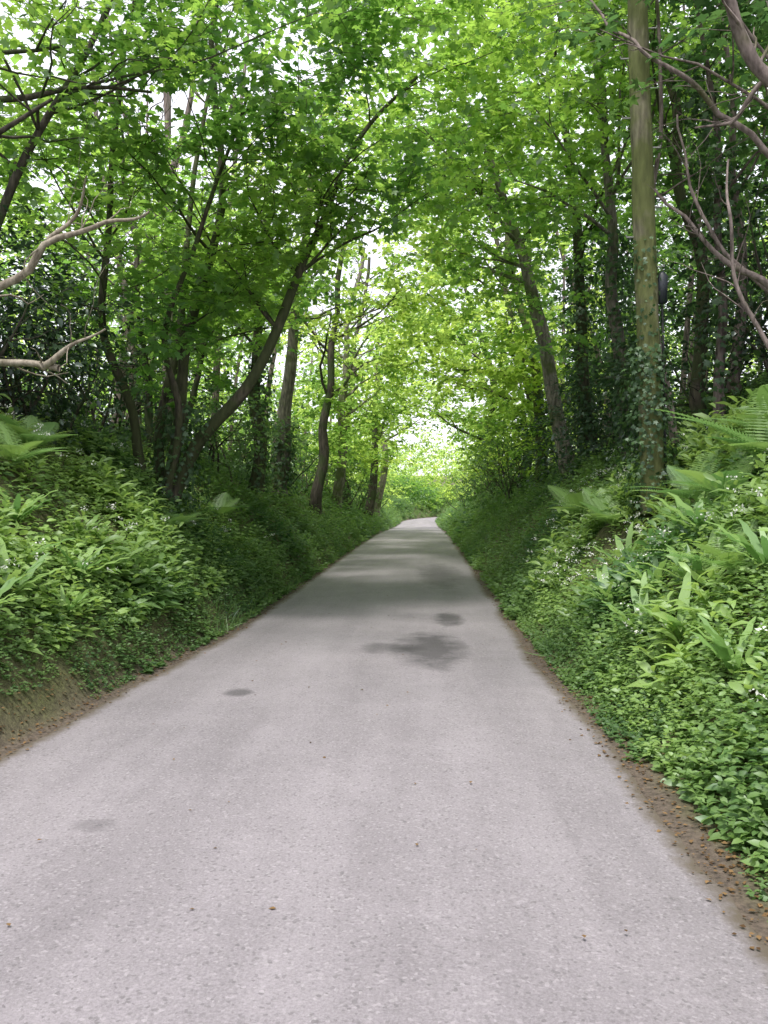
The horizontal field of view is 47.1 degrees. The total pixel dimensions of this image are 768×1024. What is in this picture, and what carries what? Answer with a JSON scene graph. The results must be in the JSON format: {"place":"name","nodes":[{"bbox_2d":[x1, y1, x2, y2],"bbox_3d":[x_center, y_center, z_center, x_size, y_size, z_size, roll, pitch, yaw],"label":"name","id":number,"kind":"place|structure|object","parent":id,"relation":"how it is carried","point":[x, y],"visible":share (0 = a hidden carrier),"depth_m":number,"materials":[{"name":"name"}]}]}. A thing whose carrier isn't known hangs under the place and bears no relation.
{"place":"outdoors","nodes":[
{"label":"outdoors","id":0,"kind":"place"},
{"bbox_2d":[0,258,115,383],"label":"dead branch","id":1,"kind":"object","parent":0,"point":[48,364],"visible":1,"depth_m":7.59,"materials":[{"name":"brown wood"}]},
{"bbox_2d":[0,114,149,310],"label":"dead branch","id":2,"kind":"object","parent":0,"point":[55,236],"visible":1,"depth_m":7.58,"materials":[{"name":"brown wood"}]},
{"bbox_2d":[0,517,767,1023],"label":"road","id":3,"kind":"structure","parent":0,"point":[130,893],"depth_m":3.74,"materials":[{"name":"grey asphalt"}]},
{"bbox_2d":[0,550,767,949],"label":"leaf litter","id":4,"kind":"object","parent":3,"relation":"on","point":[470,782],"visible":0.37,"depth_m":4.69,"materials":[{"name":"brown plant"}]},
{"bbox_2d":[0,433,767,945],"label":"ground","id":5,"kind":"structure","parent":0,"point":[32,701],"depth_m":6.52,"materials":[{"name":"soil"}]},
{"bbox_2d":[0,577,22,604],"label":"harts tongue fern","id":6,"kind":"object","parent":5,"relation":"on","point":[7,585],"visible":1,"depth_m":6.08,"materials":[{"name":"green plant"}]},
{"bbox_2d":[0,488,56,522],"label":"harts tongue fern","id":7,"kind":"object","parent":5,"relation":"on","point":[29,503],"visible":0.79,"depth_m":7.75,"materials":[{"name":"green plant"}]},
{"bbox_2d":[0,537,65,595],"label":"harts tongue fern","id":8,"kind":"object","parent":5,"relation":"on","point":[23,581],"visible":0.7,"depth_m":6.63,"materials":[{"name":"green plant"}]},
{"bbox_2d":[0,421,72,462],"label":"shield fern","id":9,"kind":"object","parent":5,"relation":"on","point":[11,450],"visible":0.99,"depth_m":8.34,"materials":[{"name":"green plant"}]},
{"bbox_2d":[0,414,76,446],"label":"shield fern","id":10,"kind":"object","parent":5,"relation":"on","point":[24,434],"visible":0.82,"depth_m":9.12,"materials":[{"name":"green plant"}]},
{"bbox_2d":[6,538,74,569],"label":"harts tongue fern","id":11,"kind":"object","parent":5,"relation":"on","point":[33,553],"visible":0.35,"depth_m":7.20,"materials":[{"name":"green plant"}]},
{"bbox_2d":[0,175,143,454],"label":"laurel shrub","id":12,"kind":"object","parent":5,"relation":"on","point":[15,331],"visible":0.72,"depth_m":10.22,"materials":[{"name":"green plant"}]},
{"bbox_2d":[46,585,100,615],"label":"harts tongue fern","id":13,"kind":"object","parent":5,"relation":"on","point":[79,597],"visible":0.85,"depth_m":7.01,"materials":[{"name":"green plant"}]},
{"bbox_2d":[56,513,112,535],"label":"harts tongue fern","id":14,"kind":"object","parent":5,"relation":"on","point":[94,517],"visible":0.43,"depth_m":8.53,"materials":[{"name":"green plant"}]},
{"bbox_2d":[44,536,128,579],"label":"harts tongue fern","id":15,"kind":"object","parent":5,"relation":"on","point":[92,557],"visible":0.7,"depth_m":7.77,"materials":[{"name":"green plant"}]},
{"bbox_2d":[0,233,215,453],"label":"holly shrub","id":16,"kind":"object","parent":5,"relation":"on","point":[104,419],"visible":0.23,"depth_m":15.08,"materials":[{"name":"green plant"}]},
{"bbox_2d":[141,403,219,523],"bbox_3d":[-2.811,-0.631,12.181,1.100,1.656,1.058,0,1,3],"label":"climbing ivy","id":17,"kind":"object","parent":5,"relation":"on","point":[186,439],"visible":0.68,"depth_m":11.93,"materials":[{"name":"green plant"}]},
{"bbox_2d":[151,512,209,530],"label":"shield fern","id":18,"kind":"object","parent":5,"relation":"on","point":[184,519],"visible":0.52,"depth_m":10.68,"materials":[{"name":"green plant"}]},
{"bbox_2d":[2,3,409,453],"bbox_3d":[-3.168,-4.713,15.294,7.616,8.062,5.672,0,1,3],"label":"hazel tree","id":19,"kind":"object","parent":5,"relation":"on","point":[226,384],"visible":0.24,"depth_m":15.33,"materials":[{"name":"green plant"}]},
{"bbox_2d":[197,492,248,517],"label":"shield fern","id":20,"kind":"object","parent":5,"relation":"on","point":[224,509],"visible":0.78,"depth_m":14.26,"materials":[{"name":"green plant"}]},
{"bbox_2d":[0,0,473,253],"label":"oak tree","id":21,"kind":"object","parent":5,"relation":"on","point":[73,83],"visible":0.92,"depth_m":9.42,"materials":[{"name":"green plant"}]},
{"bbox_2d":[138,369,344,506],"bbox_3d":[-3.241,-1.570,24.705,3.909,3.383,17.198,0,1,3],"label":"elder shrub","id":22,"kind":"object","parent":5,"relation":"on","point":[220,456],"visible":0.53,"depth_m":18.97,"materials":[{"name":"green plant"}]},
{"bbox_2d":[109,74,379,491],"bbox_3d":[-2.922,-5.445,19.080,5.912,10.011,7.136,0,1,3],"label":"sycamore tree","id":23,"kind":"object","parent":5,"relation":"on","point":[318,290],"visible":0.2,"depth_m":19.19,"materials":[{"name":"green plant"}]},
{"bbox_2d":[237,344,275,494],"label":"climbing ivy","id":24,"kind":"object","parent":23,"relation":"attached to","point":[262,387],"visible":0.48,"depth_m":19.50,"materials":[{"name":"green plant"}]},
{"bbox_2d":[267,424,301,498],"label":"climbing ivy","id":25,"kind":"object","parent":5,"relation":"on","point":[289,473],"visible":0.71,"depth_m":21.94,"materials":[{"name":"green plant"}]},
{"bbox_2d":[0,0,587,502],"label":"coppiced sycamore tree","id":26,"kind":"object","parent":5,"relation":"on","point":[208,284],"visible":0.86,"depth_m":11.29,"materials":[{"name":"green plant"}]},
{"bbox_2d":[195,0,497,497],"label":"ash tree","id":27,"kind":"object","parent":5,"relation":"on","point":[286,397],"visible":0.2,"depth_m":21.81,"materials":[{"name":"green plant"}]},
{"bbox_2d":[280,262,462,515],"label":"ash tree","id":28,"kind":"object","parent":5,"relation":"on","point":[375,478],"visible":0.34,"depth_m":43.88,"materials":[{"name":"green plant"}]},
{"bbox_2d":[240,178,504,514],"bbox_3d":[-0.628,-5.177,26.834,7.379,10.537,7.454,0,1,32],"label":"sycamore tree","id":29,"kind":"object","parent":5,"relation":"on","point":[329,385],"visible":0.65,"depth_m":26.04,"materials":[{"name":"green plant"}]},
{"bbox_2d":[296,227,453,509],"bbox_3d":[-0.231,-6.250,37.620,7.564,13.346,7.451,0,1,3],"label":"sycamore tree","id":30,"kind":"object","parent":5,"relation":"on","point":[388,416],"visible":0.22,"depth_m":37.97,"materials":[{"name":"green plant"}]},
{"bbox_2d":[280,215,470,512],"bbox_3d":[-0.416,-5.271,33.386,7.505,11.145,7.420,0,1,3],"label":"sycamore tree","id":31,"kind":"object","parent":5,"relation":"on","point":[341,461],"visible":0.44,"depth_m":32.91,"materials":[{"name":"green plant"}]},
{"bbox_2d":[0,387,767,881],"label":"verge herbs","id":32,"kind":"object","parent":5,"relation":"on","point":[676,659],"visible":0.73,"depth_m":6.86,"materials":[{"name":"green plant"}]},
{"bbox_2d":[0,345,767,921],"bbox_3d":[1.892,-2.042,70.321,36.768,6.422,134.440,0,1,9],"label":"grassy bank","id":33,"kind":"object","parent":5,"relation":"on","point":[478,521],"visible":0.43,"depth_m":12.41,"materials":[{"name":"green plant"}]},
{"bbox_2d":[0,0,767,515],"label":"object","id":34,"kind":"object","parent":5,"relation":"on","point":[402,482],"visible":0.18,"depth_m":25.43,"materials":[{"name":"green plant"}]},
{"bbox_2d":[0,403,767,700],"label":"wild garlic flowers","id":35,"kind":"object","parent":5,"relation":"on","point":[756,692],"visible":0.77,"depth_m":8.90,"materials":[{"name":"white plant"}]},
{"bbox_2d":[350,292,451,519],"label":"sycamore tree","id":36,"kind":"object","parent":5,"relation":"on","point":[381,487],"visible":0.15,"depth_m":52.82,"materials":[{"name":"green plant"}]},
{"bbox_2d":[172,516,631,663],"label":"verge grass","id":37,"kind":"structure","parent":5,"relation":"on","point":[298,581],"depth_m":12.18,"materials":[{"name":"green plant"}]},
{"bbox_2d":[303,405,555,521],"bbox_3d":[1.528,-1.415,43.064,9.935,4.858,36.814,0,1,3],"label":"elder shrub","id":38,"kind":"object","parent":5,"relation":"on","point":[481,488],"visible":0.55,"depth_m":32.54,"materials":[{"name":"green plant"}]},
{"bbox_2d":[368,265,528,497],"bbox_3d":[3.245,-5.609,37.892,7.134,11.187,7.340,0,1,-26],"label":"sycamore tree","id":39,"kind":"object","parent":5,"relation":"on","point":[471,418],"visible":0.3,"depth_m":37.65,"materials":[{"name":"green plant"}]},
{"bbox_2d":[297,0,626,482],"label":"leaning sycamore tree","id":40,"kind":"object","parent":5,"relation":"on","point":[524,280],"visible":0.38,"depth_m":19.08,"materials":[{"name":"green plant"}]},
{"bbox_2d":[386,301,544,490],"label":"sycamore tree","id":41,"kind":"object","parent":5,"relation":"on","point":[455,421],"visible":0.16,"depth_m":46.42,"materials":[{"name":"green plant"}]},
{"bbox_2d":[368,156,605,487],"bbox_3d":[3.967,-6.483,30.993,8.620,11.870,6.956,0,1,-21],"label":"sycamore tree","id":42,"kind":"object","parent":5,"relation":"on","point":[484,386],"visible":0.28,"depth_m":30.81,"materials":[{"name":"green plant"}]},
{"bbox_2d":[374,183,636,486],"bbox_3d":[3.806,-5.178,24.909,8.044,9.568,6.914,0,1,3],"label":"sycamore tree","id":43,"kind":"object","parent":5,"relation":"on","point":[518,344],"visible":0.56,"depth_m":24.34,"materials":[{"name":"green plant"}]},
{"bbox_2d":[261,0,764,423],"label":"ash tree","id":44,"kind":"object","parent":5,"relation":"on","point":[680,194],"visible":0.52,"depth_m":12.11,"materials":[{"name":"green plant"}]},
{"bbox_2d":[357,0,761,466],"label":"sycamore tree","id":45,"kind":"object","parent":5,"relation":"on","point":[606,145],"visible":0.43,"depth_m":13.73,"materials":[{"name":"green plant"}]},
{"bbox_2d":[547,484,608,514],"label":"shield fern","id":46,"kind":"object","parent":5,"relation":"on","point":[576,499],"visible":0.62,"depth_m":12.76,"materials":[{"name":"green plant"}]},
{"bbox_2d":[556,257,616,473],"bbox_3d":[4.115,-2.863,17.757,1.249,4.429,1.169,0,1,3],"label":"climbing ivy","id":47,"kind":"object","parent":5,"relation":"on","point":[570,280],"visible":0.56,"depth_m":17.66,"materials":[{"name":"green plant"}]},
{"bbox_2d":[444,0,760,463],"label":"sycamore tree","id":48,"kind":"object","parent":5,"relation":"on","point":[580,247],"visible":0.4,"depth_m":17.04,"materials":[{"name":"green plant"}]},
{"bbox_2d":[568,487,639,525],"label":"shield fern","id":49,"kind":"object","parent":5,"relation":"on","point":[587,494],"visible":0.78,"depth_m":10.51,"materials":[{"name":"green plant"}]},
{"bbox_2d":[572,565,635,609],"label":"harts tongue fern","id":50,"kind":"object","parent":5,"relation":"on","point":[608,595],"visible":0.68,"depth_m":7.90,"materials":[{"name":"green plant"}]},
{"bbox_2d":[584,226,638,480],"bbox_3d":[4.003,-2.428,14.839,1.246,4.432,1.138,0,1,3],"label":"climbing ivy","id":51,"kind":"object","parent":5,"relation":"on","point":[621,275],"visible":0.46,"depth_m":14.65,"materials":[{"name":"green plant"}]},
{"bbox_2d":[589,522,645,569],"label":"harts tongue fern","id":52,"kind":"object","parent":5,"relation":"on","point":[618,552],"visible":0.48,"depth_m":8.78,"materials":[{"name":"green plant"}]},
{"bbox_2d":[496,0,767,456],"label":"hazel tree","id":53,"kind":"object","parent":5,"relation":"on","point":[709,13],"visible":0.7,"depth_m":10.36,"materials":[{"name":"green plant"}]},
{"bbox_2d":[601,572,669,636],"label":"harts tongue fern","id":54,"kind":"object","parent":5,"relation":"on","point":[642,599],"visible":0.66,"depth_m":6.73,"materials":[{"name":"green plant"}]},
{"bbox_2d":[509,151,767,501],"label":"holly shrub","id":55,"kind":"object","parent":5,"relation":"on","point":[752,305],"visible":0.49,"depth_m":13.00,"materials":[{"name":"green plant"}]},
{"bbox_2d":[620,0,667,513],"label":"utility pole","id":56,"kind":"object","parent":5,"relation":"on","point":[643,195],"visible":0.77,"depth_m":9.74,"materials":[{"name":"brown wood"}]},
{"bbox_2d":[625,236,665,383],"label":"climbing ivy","id":57,"kind":"object","parent":56,"relation":"attached to","point":[650,298],"visible":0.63,"depth_m":9.74,"materials":[{"name":"green plant"}]},
{"bbox_2d":[615,343,688,521],"bbox_3d":[2.996,-0.851,9.795,0.790,1.950,0.841,0,1,3],"label":"climbing ivy","id":58,"kind":"object","parent":56,"relation":"attached to","point":[637,398],"visible":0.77,"depth_m":9.70,"materials":[{"name":"green plant"}]},
{"bbox_2d":[609,543,678,592],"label":"harts tongue fern","id":59,"kind":"object","parent":5,"relation":"on","point":[638,573],"visible":0.55,"depth_m":7.12,"materials":[{"name":"green plant"}]},
{"bbox_2d":[626,443,722,498],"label":"shield fern","id":60,"kind":"object","parent":5,"relation":"on","point":[685,477],"visible":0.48,"depth_m":8.70,"materials":[{"name":"green plant"}]},
{"bbox_2d":[627,571,737,642],"bbox_3d":[1.969,0.639,5.775,0.652,0.491,0.699,0,1,30],"label":"harts tongue fern","id":61,"kind":"object","parent":5,"relation":"on","point":[684,595],"visible":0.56,"depth_m":5.90,"materials":[{"name":"green plant"}]},
{"bbox_2d":[647,489,735,525],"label":"harts tongue fern","id":62,"kind":"object","parent":5,"relation":"on","point":[677,504],"visible":0.19,"depth_m":7.92,"materials":[{"name":"green plant"}]},
{"bbox_2d":[636,527,749,583],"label":"harts tongue fern","id":63,"kind":"object","parent":5,"relation":"on","point":[681,571],"visible":0.41,"depth_m":6.28,"materials":[{"name":"green plant"}]},
{"bbox_2d":[650,490,741,536],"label":"harts tongue fern","id":64,"kind":"object","parent":5,"relation":"on","point":[688,510],"visible":0.57,"depth_m":6.87,"materials":[{"name":"green plant"}]},
{"bbox_2d":[648,517,767,569],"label":"shield fern","id":65,"kind":"object","parent":5,"relation":"on","point":[722,558],"visible":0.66,"depth_m":6.04,"materials":[{"name":"green plant"}]},
{"bbox_2d":[651,384,767,456],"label":"shield fern","id":66,"kind":"object","parent":5,"relation":"on","point":[746,442],"visible":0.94,"depth_m":7.61,"materials":[{"name":"green plant"}]},
{"bbox_2d":[664,49,758,434],"bbox_3d":[4.005,-3.092,10.813,1.044,5.027,0.936,0,1,3],"label":"climbing ivy","id":67,"kind":"object","parent":5,"relation":"on","point":[704,133],"visible":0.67,"depth_m":10.74,"materials":[{"name":"green plant"}]},
{"bbox_2d":[663,453,763,495],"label":"shield fern","id":68,"kind":"object","parent":5,"relation":"on","point":[705,481],"visible":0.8,"depth_m":7.40,"materials":[{"name":"green plant"}]},
{"bbox_2d":[687,614,767,675],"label":"harts tongue fern","id":69,"kind":"object","parent":5,"relation":"on","point":[722,650],"visible":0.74,"depth_m":4.93,"materials":[{"name":"green plant"}]},
{"bbox_2d":[700,385,767,431],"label":"shield fern","id":70,"kind":"object","parent":5,"relation":"on","point":[762,392],"visible":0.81,"depth_m":7.84,"materials":[{"name":"green plant"}]},
{"bbox_2d":[705,519,767,572],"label":"harts tongue fern","id":71,"kind":"object","parent":5,"relation":"on","point":[757,550],"visible":0.97,"depth_m":5.51,"materials":[{"name":"green plant"}]},
{"bbox_2d":[0,0,767,475],"label":"sky","id":72,"kind":"structure","parent":0,"point":[181,101],"materials":[{"name":"white"}]},
{"bbox_2d":[589,0,767,349],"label":"bare branch","id":73,"kind":"object","parent":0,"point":[755,64],"visible":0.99,"depth_m":7.57,"materials":[{"name":"brown plant"}]}
]}

